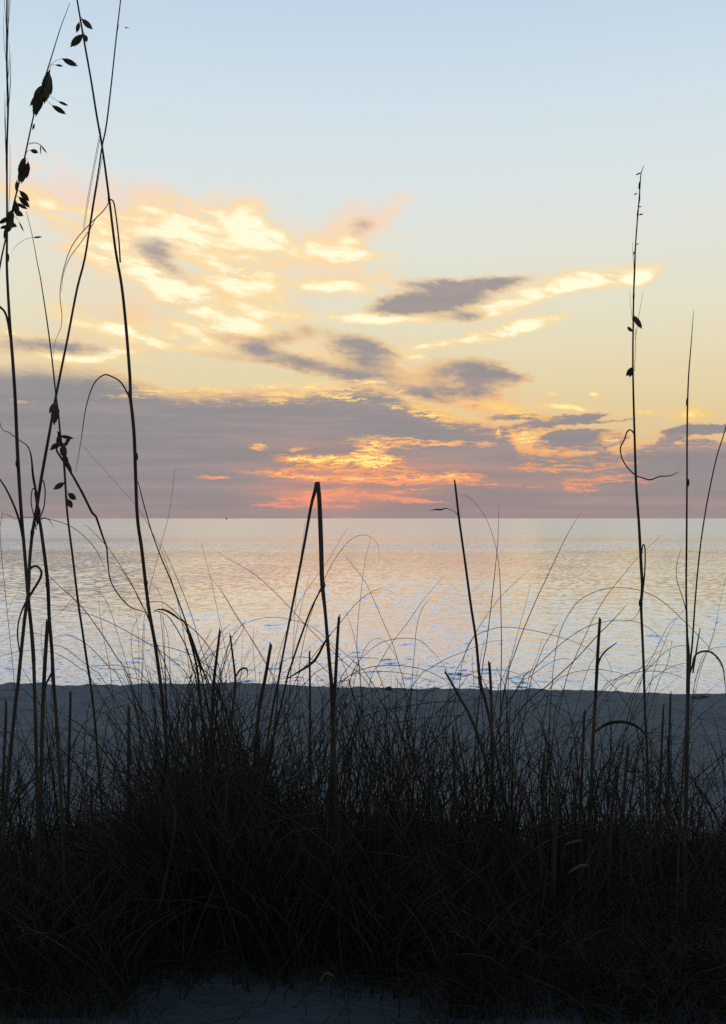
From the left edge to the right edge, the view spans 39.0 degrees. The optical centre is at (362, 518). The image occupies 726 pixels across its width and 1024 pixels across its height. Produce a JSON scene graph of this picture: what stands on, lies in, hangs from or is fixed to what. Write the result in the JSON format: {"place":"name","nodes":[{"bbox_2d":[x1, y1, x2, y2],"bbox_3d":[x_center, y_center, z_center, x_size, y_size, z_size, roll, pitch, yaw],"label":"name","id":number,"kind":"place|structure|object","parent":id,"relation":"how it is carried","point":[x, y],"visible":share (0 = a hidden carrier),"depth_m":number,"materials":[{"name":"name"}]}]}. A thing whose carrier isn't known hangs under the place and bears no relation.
{"place":"outdoors","nodes":[
{"label":"outdoors","id":0,"kind":"place"},
{"bbox_2d":[0,518,725,693],"bbox_3d":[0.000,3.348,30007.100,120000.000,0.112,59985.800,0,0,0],"label":"sea","id":1,"kind":"structure","parent":0,"point":[410,563],"depth_m":42.95,"materials":[{"name":"liquid"}]},
{"bbox_2d":[0,617,725,1023],"bbox_3d":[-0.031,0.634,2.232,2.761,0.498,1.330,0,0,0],"label":"grass","id":2,"kind":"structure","parent":0,"point":[306,892],"depth_m":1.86,"materials":[{"name":"plant"}]},
{"bbox_2d":[157,802,175,914],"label":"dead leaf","id":3,"kind":"object","parent":2,"relation":"on","point":[170,854],"visible":0.99,"depth_m":1.78,"materials":[{"name":"brown plant"}]},
{"bbox_2d":[564,839,582,845],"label":"dead leaf","id":4,"kind":"object","parent":2,"relation":"on","point":[575,841],"visible":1,"depth_m":1.90,"materials":[{"name":"brown plant"}]},
{"bbox_2d":[568,864,588,873],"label":"dead leaf","id":5,"kind":"object","parent":2,"relation":"on","point":[578,866],"visible":1,"depth_m":1.88,"materials":[{"name":"brown plant"}]},
{"bbox_2d":[0,682,725,1023],"bbox_3d":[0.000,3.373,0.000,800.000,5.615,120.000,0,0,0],"label":"sand","id":6,"kind":"structure","parent":0,"point":[319,1004],"depth_m":4.63,"materials":[{"name":"beige sand"}]},
{"bbox_2d":[1,698,6,833],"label":"snapped stalk","id":7,"kind":"object","parent":6,"relation":"on","point":[4,749],"visible":0.53,"depth_m":2.35,"materials":[{"name":"plant"}]},
{"bbox_2d":[0,0,38,865],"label":"sea oat stalk","id":8,"kind":"object","parent":6,"relation":"on","point":[17,464],"visible":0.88,"depth_m":2.19,"materials":[{"name":"plant"}]},
{"bbox_2d":[0,3,76,267],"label":"sea oat stalk","id":9,"kind":"object","parent":6,"relation":"on","point":[43,93],"visible":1,"depth_m":2.08,"materials":[{"name":"plant"}]},
{"bbox_2d":[37,619,48,930],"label":"snapped stalk","id":10,"kind":"object","parent":6,"relation":"on","point":[41,758],"visible":0.77,"depth_m":2.00,"materials":[{"name":"plant"}]},
{"bbox_2d":[34,492,67,960],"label":"sea oat stalk","id":11,"kind":"object","parent":6,"relation":"on","point":[47,585],"visible":0.84,"depth_m":1.95,"materials":[{"name":"plant"}]},
{"bbox_2d":[0,0,120,904],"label":"sea oat stalk","id":12,"kind":"object","parent":6,"relation":"on","point":[54,410],"visible":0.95,"depth_m":2.10,"materials":[{"name":"plant"}]},
{"bbox_2d":[66,691,71,871],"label":"snapped stalk","id":13,"kind":"object","parent":6,"relation":"on","point":[69,741],"visible":0.74,"depth_m":2.30,"materials":[{"name":"plant"}]},
{"bbox_2d":[13,211,145,849],"bbox_3d":[-0.675,0.048,2.429,0.340,1.572,0.037,0,0,11],"label":"sea oat stalk","id":14,"kind":"object","parent":6,"relation":"on","point":[64,459],"visible":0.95,"depth_m":2.42,"materials":[{"name":"plant"}]},
{"bbox_2d":[0,513,182,888],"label":"grass tuft","id":15,"kind":"object","parent":6,"relation":"on","point":[53,809],"visible":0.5,"depth_m":2.30,"materials":[{"name":"black plant"}]},
{"bbox_2d":[90,781,93,885],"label":"snapped stalk","id":16,"kind":"object","parent":6,"relation":"on","point":[91,792],"visible":0.42,"depth_m":2.15,"materials":[{"name":"plant"}]},
{"bbox_2d":[126,705,130,857],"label":"snapped stalk","id":17,"kind":"object","parent":6,"relation":"on","point":[129,732],"visible":0.49,"depth_m":2.25,"materials":[{"name":"plant"}]},
{"bbox_2d":[53,0,230,869],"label":"sea oat stalk","id":18,"kind":"object","parent":6,"relation":"on","point":[76,40],"visible":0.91,"depth_m":2.26,"materials":[{"name":"plant"}]},
{"bbox_2d":[187,716,192,817],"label":"snapped stalk","id":19,"kind":"object","parent":6,"relation":"on","point":[188,737],"visible":0.49,"depth_m":2.25,"materials":[{"name":"plant"}]},
{"bbox_2d":[53,453,352,842],"bbox_3d":[-0.393,0.343,2.481,0.744,1.042,0.261,0,0,0],"label":"grass tuft","id":20,"kind":"object","parent":6,"relation":"on","point":[155,715],"visible":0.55,"depth_m":2.50,"materials":[{"name":"black plant"}]},
{"bbox_2d":[209,628,220,837],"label":"snapped stalk","id":21,"kind":"object","parent":6,"relation":"on","point":[214,673],"visible":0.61,"depth_m":2.30,"materials":[{"name":"plant"}]},
{"bbox_2d":[115,601,358,875],"bbox_3d":[-0.305,0.528,2.239,0.538,0.701,0.262,0,0,24],"label":"grass tuft","id":22,"kind":"object","parent":6,"relation":"on","point":[197,679],"visible":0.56,"depth_m":2.24,"materials":[{"name":"black plant"}]},
{"bbox_2d":[227,633,247,799],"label":"snapped stalk","id":23,"kind":"object","parent":6,"relation":"on","point":[234,692],"visible":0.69,"depth_m":2.35,"materials":[{"name":"plant"}]},
{"bbox_2d":[248,642,271,851],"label":"snapped stalk","id":24,"kind":"object","parent":6,"relation":"on","point":[262,691],"visible":0.51,"depth_m":2.20,"materials":[{"name":"plant"}]},
{"bbox_2d":[130,527,429,844],"bbox_3d":[-0.196,0.440,2.440,0.685,0.867,0.293,0,0,-19],"label":"grass tuft","id":25,"kind":"object","parent":6,"relation":"on","point":[360,690],"visible":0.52,"depth_m":2.45,"materials":[{"name":"black plant"}]},
{"bbox_2d":[253,482,316,839],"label":"sea oat stalk","id":26,"kind":"object","parent":6,"relation":"on","point":[298,575],"visible":0.73,"depth_m":2.13,"materials":[{"name":"plant"}]},
{"bbox_2d":[253,482,336,885],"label":"sea oat stalk","id":27,"kind":"object","parent":6,"relation":"on","point":[322,591],"visible":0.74,"depth_m":2.10,"materials":[{"name":"plant"}]},
{"bbox_2d":[309,651,311,829],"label":"snapped stalk","id":28,"kind":"object","parent":6,"relation":"on","point":[310,748],"visible":0.49,"depth_m":2.40,"materials":[{"name":"plant"}]},
{"bbox_2d":[319,972,334,982],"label":"dead leaf","id":29,"kind":"object","parent":6,"relation":"on","point":[328,973],"visible":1,"depth_m":1.75,"materials":[{"name":"brown plant"}]},
{"bbox_2d":[327,614,339,912],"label":"snapped stalk","id":30,"kind":"object","parent":6,"relation":"on","point":[335,679],"visible":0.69,"depth_m":2.10,"materials":[{"name":"plant"}]},
{"bbox_2d":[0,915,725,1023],"bbox_3d":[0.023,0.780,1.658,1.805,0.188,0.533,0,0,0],"label":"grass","id":31,"kind":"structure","parent":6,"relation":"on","point":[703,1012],"depth_m":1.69,"materials":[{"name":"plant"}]},
{"bbox_2d":[378,752,383,857],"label":"snapped stalk","id":32,"kind":"object","parent":6,"relation":"on","point":[380,779],"visible":0.39,"depth_m":2.30,"materials":[{"name":"plant"}]},
{"bbox_2d":[273,584,501,865],"bbox_3d":[0.051,0.499,2.392,0.525,0.739,0.289,0,0,-13],"label":"grass tuft","id":33,"kind":"object","parent":6,"relation":"on","point":[389,742],"visible":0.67,"depth_m":2.39,"materials":[{"name":"black plant"}]},
{"bbox_2d":[452,724,455,896],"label":"snapped stalk","id":34,"kind":"object","parent":6,"relation":"on","point":[454,776],"visible":0.57,"depth_m":2.20,"materials":[{"name":"plant"}]},
{"bbox_2d":[329,493,606,861],"bbox_3d":[0.265,0.422,2.489,0.559,0.970,0.415,0,0,-35],"label":"grass tuft","id":35,"kind":"object","parent":6,"relation":"on","point":[499,734],"visible":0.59,"depth_m":2.50,"materials":[{"name":"black plant"}]},
{"bbox_2d":[429,479,516,894],"bbox_3d":[0.239,0.384,2.200,0.193,0.935,0.007,0,0,0],"label":"sea oat stalk","id":36,"kind":"object","parent":6,"relation":"on","point":[480,683],"visible":0.83,"depth_m":2.20,"materials":[{"name":"plant"}]},
{"bbox_2d":[444,669,509,901],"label":"snapped stalk","id":37,"kind":"object","parent":6,"relation":"on","point":[475,730],"visible":0.7,"depth_m":2.25,"materials":[{"name":"plant"}]},
{"bbox_2d":[488,661,493,884],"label":"snapped stalk","id":38,"kind":"object","parent":6,"relation":"on","point":[491,706],"visible":0.63,"depth_m":2.30,"materials":[{"name":"plant"}]},
{"bbox_2d":[540,752,545,897],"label":"snapped stalk","id":39,"kind":"object","parent":6,"relation":"on","point":[543,786],"visible":0.58,"depth_m":2.20,"materials":[{"name":"plant"}]},
{"bbox_2d":[550,780,558,921],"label":"snapped stalk","id":40,"kind":"object","parent":6,"relation":"on","point":[554,841],"visible":0.7,"depth_m":2.10,"materials":[{"name":"plant"}]},
{"bbox_2d":[391,539,725,887],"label":"grass tuft","id":41,"kind":"object","parent":6,"relation":"on","point":[548,813],"visible":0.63,"depth_m":2.35,"materials":[{"name":"black plant"}]},
{"bbox_2d":[579,710,585,907],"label":"snapped stalk","id":42,"kind":"object","parent":6,"relation":"on","point":[581,784],"visible":0.84,"depth_m":2.20,"materials":[{"name":"plant"}]},
{"bbox_2d":[606,777,615,923],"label":"snapped stalk","id":43,"kind":"object","parent":6,"relation":"on","point":[610,830],"visible":0.69,"depth_m":2.10,"materials":[{"name":"plant"}]},
{"bbox_2d":[587,617,648,911],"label":"snapped stalk","id":44,"kind":"object","parent":6,"relation":"on","point":[598,659],"visible":0.91,"depth_m":2.15,"materials":[{"name":"plant"}]},
{"bbox_2d":[511,578,725,896],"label":"grass tuft","id":45,"kind":"object","parent":6,"relation":"on","point":[634,773],"visible":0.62,"depth_m":2.30,"materials":[{"name":"black plant"}]},
{"bbox_2d":[618,742,629,917],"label":"snapped stalk","id":46,"kind":"object","parent":6,"relation":"on","point":[624,790],"visible":0.71,"depth_m":2.15,"materials":[{"name":"plant"}]},
{"bbox_2d":[620,166,677,898],"bbox_3d":[0.634,0.025,2.283,0.108,1.658,0.097,0,0,37],"label":"sea oat stalk","id":47,"kind":"object","parent":6,"relation":"on","point":[638,323],"visible":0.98,"depth_m":2.28,"materials":[{"name":"plant"}]},
{"bbox_2d":[658,704,664,872],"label":"snapped stalk","id":48,"kind":"object","parent":6,"relation":"on","point":[661,744],"visible":0.61,"depth_m":2.40,"materials":[{"name":"plant"}]},
{"bbox_2d":[666,692,671,891],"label":"snapped stalk","id":49,"kind":"object","parent":6,"relation":"on","point":[668,774],"visible":0.73,"depth_m":2.30,"materials":[{"name":"plant"}]},
{"bbox_2d":[675,426,725,935],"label":"sea oat stalk","id":50,"kind":"object","parent":6,"relation":"on","point":[689,688],"visible":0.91,"depth_m":2.00,"materials":[{"name":"plant"}]},
{"bbox_2d":[676,310,725,932],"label":"sea oat stalk","id":51,"kind":"object","parent":6,"relation":"on","point":[686,777],"visible":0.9,"depth_m":2.10,"materials":[{"name":"plant"}]},
{"bbox_2d":[692,694,712,698],"bbox_3d":[3.785,1.991,11.398,0.267,0.026,0.433,0,0,20],"label":"beach debris","id":52,"kind":"object","parent":6,"relation":"on","point":[699,696],"visible":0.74,"depth_m":11.40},
{"bbox_2d":[0,0,725,517],"label":"sky","id":53,"kind":"structure","parent":0,"point":[377,253],"materials":[{"name":"blue"}]}
]}

